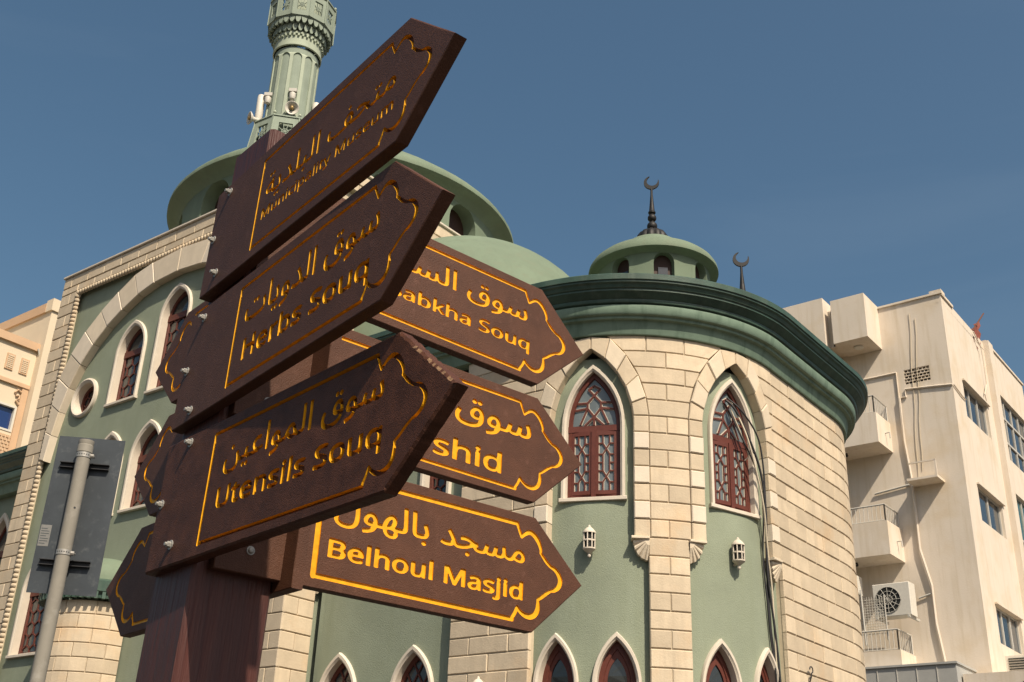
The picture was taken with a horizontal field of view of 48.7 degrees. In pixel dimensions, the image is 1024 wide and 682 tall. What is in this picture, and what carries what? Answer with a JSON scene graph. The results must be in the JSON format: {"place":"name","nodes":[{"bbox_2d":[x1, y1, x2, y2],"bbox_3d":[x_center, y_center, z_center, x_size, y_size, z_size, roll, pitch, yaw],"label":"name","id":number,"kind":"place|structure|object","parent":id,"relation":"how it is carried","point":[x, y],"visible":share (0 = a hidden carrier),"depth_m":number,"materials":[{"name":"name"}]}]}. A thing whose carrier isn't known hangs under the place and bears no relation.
{"place":"outdoors","nodes":[
{"label":"outdoors","id":0,"kind":"place"},
{"bbox_2d":[0,298,60,452],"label":"peach building","id":1,"kind":"structure","parent":0,"point":[25,341],"depth_m":34.43,"materials":[{"name":"beige paint"}]},
{"bbox_2d":[0,401,16,431],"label":"window","id":2,"kind":"structure","parent":1,"relation":"in","point":[7,411],"depth_m":33.85,"materials":[{"name":"blue glass"}]},
{"bbox_2d":[0,146,867,681],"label":"mosque","id":3,"kind":"structure","parent":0,"point":[658,488],"depth_m":15.21,"materials":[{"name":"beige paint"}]},
{"bbox_2d":[0,513,9,563],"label":"window","id":4,"kind":"structure","parent":3,"relation":"in","point":[4,520],"depth_m":22.64,"materials":[{"name":"beige paint"}]},
{"bbox_2d":[5,569,43,658],"bbox_3d":[-8.300,4.624,19.816,0.990,1.789,0.222,-16,-31,34],"label":"window","id":5,"kind":"structure","parent":3,"relation":"in","point":[29,615],"depth_m":19.85,"materials":[{"name":"beige paint"}]},
{"bbox_2d":[71,378,97,417],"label":"round window","id":6,"kind":"structure","parent":3,"relation":"in","point":[84,398],"depth_m":21.42,"materials":[{"name":"beige paint"}]},
{"bbox_2d":[105,431,122,515],"bbox_3d":[-7.109,2.369,19.931,0.930,1.619,0.222,-16,-31,34],"label":"window","id":7,"kind":"structure","parent":3,"relation":"in","point":[113,435],"depth_m":20.05,"materials":[{"name":"beige paint"}]},
{"bbox_2d":[104,320,146,407],"bbox_3d":[-6.985,0.386,20.817,0.930,1.669,0.222,-16,-31,34],"label":"window","id":8,"kind":"structure","parent":3,"relation":"in","point":[130,352],"depth_m":20.91,"materials":[{"name":"beige paint"}]},
{"bbox_2d":[117,419,161,513],"bbox_3d":[-6.218,2.112,19.302,0.930,1.619,0.222,-16,-31,34],"label":"window","id":9,"kind":"structure","parent":3,"relation":"in","point":[131,498],"depth_m":19.48,"materials":[{"name":"beige paint"}]},
{"bbox_2d":[144,283,192,394],"bbox_3d":[-6.027,-0.083,20.238,0.930,2.099,0.222,-16,-31,34],"label":"window","id":10,"kind":"structure","parent":3,"relation":"in","point":[179,302],"depth_m":20.47,"materials":[{"name":"beige paint"}]},
{"bbox_2d":[247,0,336,146],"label":"minaret","id":11,"kind":"object","parent":3,"relation":"attached to","point":[294,26],"visible":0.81,"depth_m":31.92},
{"bbox_2d":[247,111,258,124],"bbox_3d":[-7.042,-6.031,30.902,0.356,0.364,0.365,19,-30,-32],"label":"loudspeaker","id":12,"kind":"object","parent":11,"relation":"attached to","point":[251,118],"visible":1,"depth_m":30.83,"materials":[{"name":"white plastic"}]},
{"bbox_2d":[254,94,264,122],"bbox_3d":[-6.969,-6.230,31.195,0.209,1.250,0.224,-9,-27,23],"label":"antenna","id":13,"kind":"object","parent":11,"relation":"attached to","point":[260,107],"visible":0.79,"depth_m":31.20,"materials":[{"name":"white plastic"}]},
{"bbox_2d":[264,92,272,104],"bbox_3d":[-6.740,-6.698,31.296,0.220,0.360,0.180,2,-25,0],"label":"floodlight","id":14,"kind":"object","parent":11,"relation":"attached to","point":[268,96],"visible":1,"depth_m":31.24,"materials":[{"name":"white plastic"}]},
{"bbox_2d":[285,101,298,114],"bbox_3d":[-5.988,-6.297,30.898,0.378,0.371,0.391,2,-25,0],"label":"loudspeaker","id":15,"kind":"object","parent":11,"relation":"attached to","point":[291,105],"visible":1,"depth_m":30.82,"materials":[{"name":"white plastic"}]},
{"bbox_2d":[289,88,297,100],"bbox_3d":[-6.019,-6.768,31.083,0.220,0.360,0.180,2,-25,0],"label":"floodlight","id":16,"kind":"object","parent":11,"relation":"attached to","point":[292,94],"visible":1,"depth_m":31.04,"materials":[{"name":"white plastic"}]},
{"bbox_2d":[320,652,356,681],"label":"window","id":17,"kind":"structure","parent":3,"relation":"in","point":[339,669],"depth_m":15.64,"materials":[{"name":"beige paint"}]},
{"bbox_2d":[390,645,433,681],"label":"window","id":18,"kind":"structure","parent":3,"relation":"in","point":[413,666],"depth_m":14.87,"materials":[{"name":"beige paint"}]},
{"bbox_2d":[420,473,451,493],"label":"window","id":19,"kind":"structure","parent":3,"relation":"in","point":[427,481],"depth_m":15.84,"materials":[{"name":"beige paint"}]},
{"bbox_2d":[473,676,482,681],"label":"wall lantern","id":20,"kind":"object","parent":3,"relation":"attached to","point":[478,679],"depth_m":13.77,"materials":[{"name":"beige paint"}]},
{"bbox_2d":[533,633,578,681],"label":"window","id":21,"kind":"structure","parent":3,"relation":"in","point":[556,662],"depth_m":13.58,"materials":[{"name":"beige paint"}]},
{"bbox_2d":[582,525,595,557],"bbox_3d":[0.947,2.452,13.886,0.162,0.410,0.163,9,-26,-14],"label":"wall lantern","id":22,"kind":"object","parent":3,"relation":"attached to","point":[589,539],"depth_m":13.84,"materials":[{"name":"beige paint"}]},
{"bbox_2d":[558,365,626,502],"bbox_3d":[1.056,1.183,14.619,0.874,1.855,0.189,-5,-26,15],"label":"window","id":23,"kind":"structure","parent":3,"relation":"in","point":[594,431],"depth_m":14.58,"materials":[{"name":"beige paint"}]},
{"bbox_2d":[592,631,641,681],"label":"window","id":24,"kind":"structure","parent":3,"relation":"in","point":[619,663],"depth_m":13.35,"materials":[{"name":"beige paint"}]},
{"bbox_2d":[700,639,741,681],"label":"window","id":25,"kind":"structure","parent":3,"relation":"in","point":[720,665],"depth_m":13.53,"materials":[{"name":"beige paint"}]},
{"bbox_2d":[707,379,760,519],"bbox_3d":[2.864,1.371,14.866,0.874,1.855,0.189,18,-29,-30],"label":"window","id":26,"kind":"structure","parent":3,"relation":"in","point":[733,484],"depth_m":14.81,"materials":[{"name":"beige paint"}]},
{"bbox_2d":[731,537,744,569],"bbox_3d":[2.818,2.642,14.096,0.168,0.410,0.168,2,-25,0],"label":"wall lantern","id":27,"kind":"object","parent":3,"relation":"attached to","point":[738,552],"depth_m":14.05,"materials":[{"name":"beige paint"}]},
{"bbox_2d":[728,404,748,460],"bbox_3d":[2.981,1.175,14.936,0.284,0.797,0.076,15,-28,-25],"label":"cable","id":28,"kind":"object","parent":3,"relation":"attached to","point":[739,429],"visible":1,"depth_m":14.94,"materials":[{"name":"grey rubber"}]},
{"bbox_2d":[726,397,777,681],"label":"cable","id":29,"kind":"object","parent":3,"relation":"attached to","point":[737,406],"visible":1,"depth_m":14.86,"materials":[{"name":"black rubber"}]},
{"bbox_2d":[728,409,776,681],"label":"cable","id":30,"kind":"object","parent":3,"relation":"attached to","point":[762,548],"visible":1,"depth_m":14.47,"materials":[{"name":"black rubber"}]},
{"bbox_2d":[725,399,781,681],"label":"cable","id":31,"kind":"object","parent":3,"relation":"attached to","point":[765,505],"visible":1,"depth_m":14.50,"materials":[{"name":"black rubber"}]},
{"bbox_2d":[730,402,776,663],"bbox_3d":[3.143,2.434,14.491,0.651,3.445,0.176,21,-31,-35],"label":"cable","id":32,"kind":"object","parent":3,"relation":"attached to","point":[764,522],"visible":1,"depth_m":14.58,"materials":[{"name":"black rubber"}]},
{"bbox_2d":[754,647,778,681],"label":"window","id":33,"kind":"structure","parent":3,"relation":"in","point":[766,665],"depth_m":13.97,"materials":[{"name":"beige paint"}]},
{"bbox_2d":[0,0,1023,393],"label":"sky","id":34,"kind":"structure","parent":0,"point":[842,148],"materials":[{"name":"blue"}]},
{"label":"pavement","id":35,"kind":"structure","parent":0,"visible":0},
{"bbox_2d":[26,436,125,681],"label":"street sign","id":36,"kind":"object","parent":35,"relation":"on","point":[72,535],"visible":1,"depth_m":6.31,"materials":[{"name":"grey metal"}]},
{"bbox_2d":[106,18,582,681],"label":"fingerpost","id":37,"kind":"object","parent":35,"relation":"on","point":[304,432],"visible":1,"depth_m":2.11,"materials":[{"name":"brown wood"}]},
{"bbox_2d":[865,661,976,681],"bbox_3d":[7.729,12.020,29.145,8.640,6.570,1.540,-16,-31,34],"label":"roadside cabin","id":38,"kind":"object","parent":35,"relation":"on","point":[950,671],"visible":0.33,"depth_m":28.05,"materials":[{"name":"grey metal"}]},
{"label":"ground","id":39,"kind":"structure","parent":0,"visible":0},
{"bbox_2d":[782,289,1023,672],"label":"apartment building","id":40,"kind":"structure","parent":39,"relation":"on","point":[934,448],"depth_m":31.75,"materials":[{"name":"beige paint"}]},
{"bbox_2d":[857,576,865,600],"bbox_3d":[9.179,6.675,30.543,0.494,0.560,0.800,-16,-31,34],"label":"air conditioner","id":41,"kind":"object","parent":40,"relation":"attached to","point":[859,583],"depth_m":30.39,"materials":[{"name":"white plastic"}]},
{"bbox_2d":[859,590,888,645],"bbox_3d":[9.363,7.261,29.782,0.972,1.451,0.065,-16,-30,34],"label":"laundry rack","id":42,"kind":"object","parent":40,"relation":"on","point":[863,616],"visible":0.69,"depth_m":29.72,"materials":[{"name":"white metal"}]},
{"bbox_2d":[872,581,919,624],"bbox_3d":[10.131,6.906,29.843,0.980,0.920,0.780,-16,-31,34],"label":"air conditioner","id":43,"kind":"object","parent":40,"relation":"attached to","point":[900,600],"visible":1,"depth_m":29.57,"materials":[{"name":"white plastic"}]},
{"bbox_2d":[963,385,988,436],"bbox_3d":[13.575,2.075,33.320,0.070,1.100,2.300,-16,-31,34],"label":"window","id":44,"kind":"structure","parent":40,"relation":"in","point":[975,410],"depth_m":33.52,"materials":[{"name":"glass"}]},
{"bbox_2d":[971,313,983,347],"bbox_3d":[14.729,-0.363,35.837,0.198,2.065,2.178,-16,-31,34],"label":"flag","id":45,"kind":"object","parent":40,"relation":"attached to","point":[975,328],"visible":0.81,"depth_m":35.65,"materials":[{"name":"red fabric"}]},
{"bbox_2d":[978,488,1003,536],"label":"window","id":46,"kind":"structure","parent":40,"relation":"in","point":[990,511],"depth_m":32.22,"materials":[{"name":"metal"}]},
{"bbox_2d":[996,607,1021,654],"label":"window","id":47,"kind":"structure","parent":40,"relation":"in","point":[1008,625],"depth_m":30.89,"materials":[{"name":"metal"}]},
{"bbox_2d":[1001,399,1023,472],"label":"window","id":48,"kind":"structure","parent":40,"relation":"in","point":[1014,427],"depth_m":36.47,"materials":[{"name":"metal"}]},
{"bbox_2d":[1005,655,1023,670],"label":"window air conditioner","id":49,"kind":"object","parent":40,"relation":"attached to","point":[1014,662],"depth_m":29.41,"materials":[{"name":"white plastic"}]},
{"bbox_2d":[1016,497,1023,543],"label":"window","id":50,"kind":"structure","parent":40,"relation":"in","point":[1020,504],"depth_m":34.81,"materials":[{"name":"glass"}]},
{"bbox_2d":[963,670,1023,681],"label":"roadside wall","id":51,"kind":"structure","parent":39,"relation":"on","point":[1012,676],"depth_m":27.20,"materials":[{"name":"beige concrete"}]}
]}

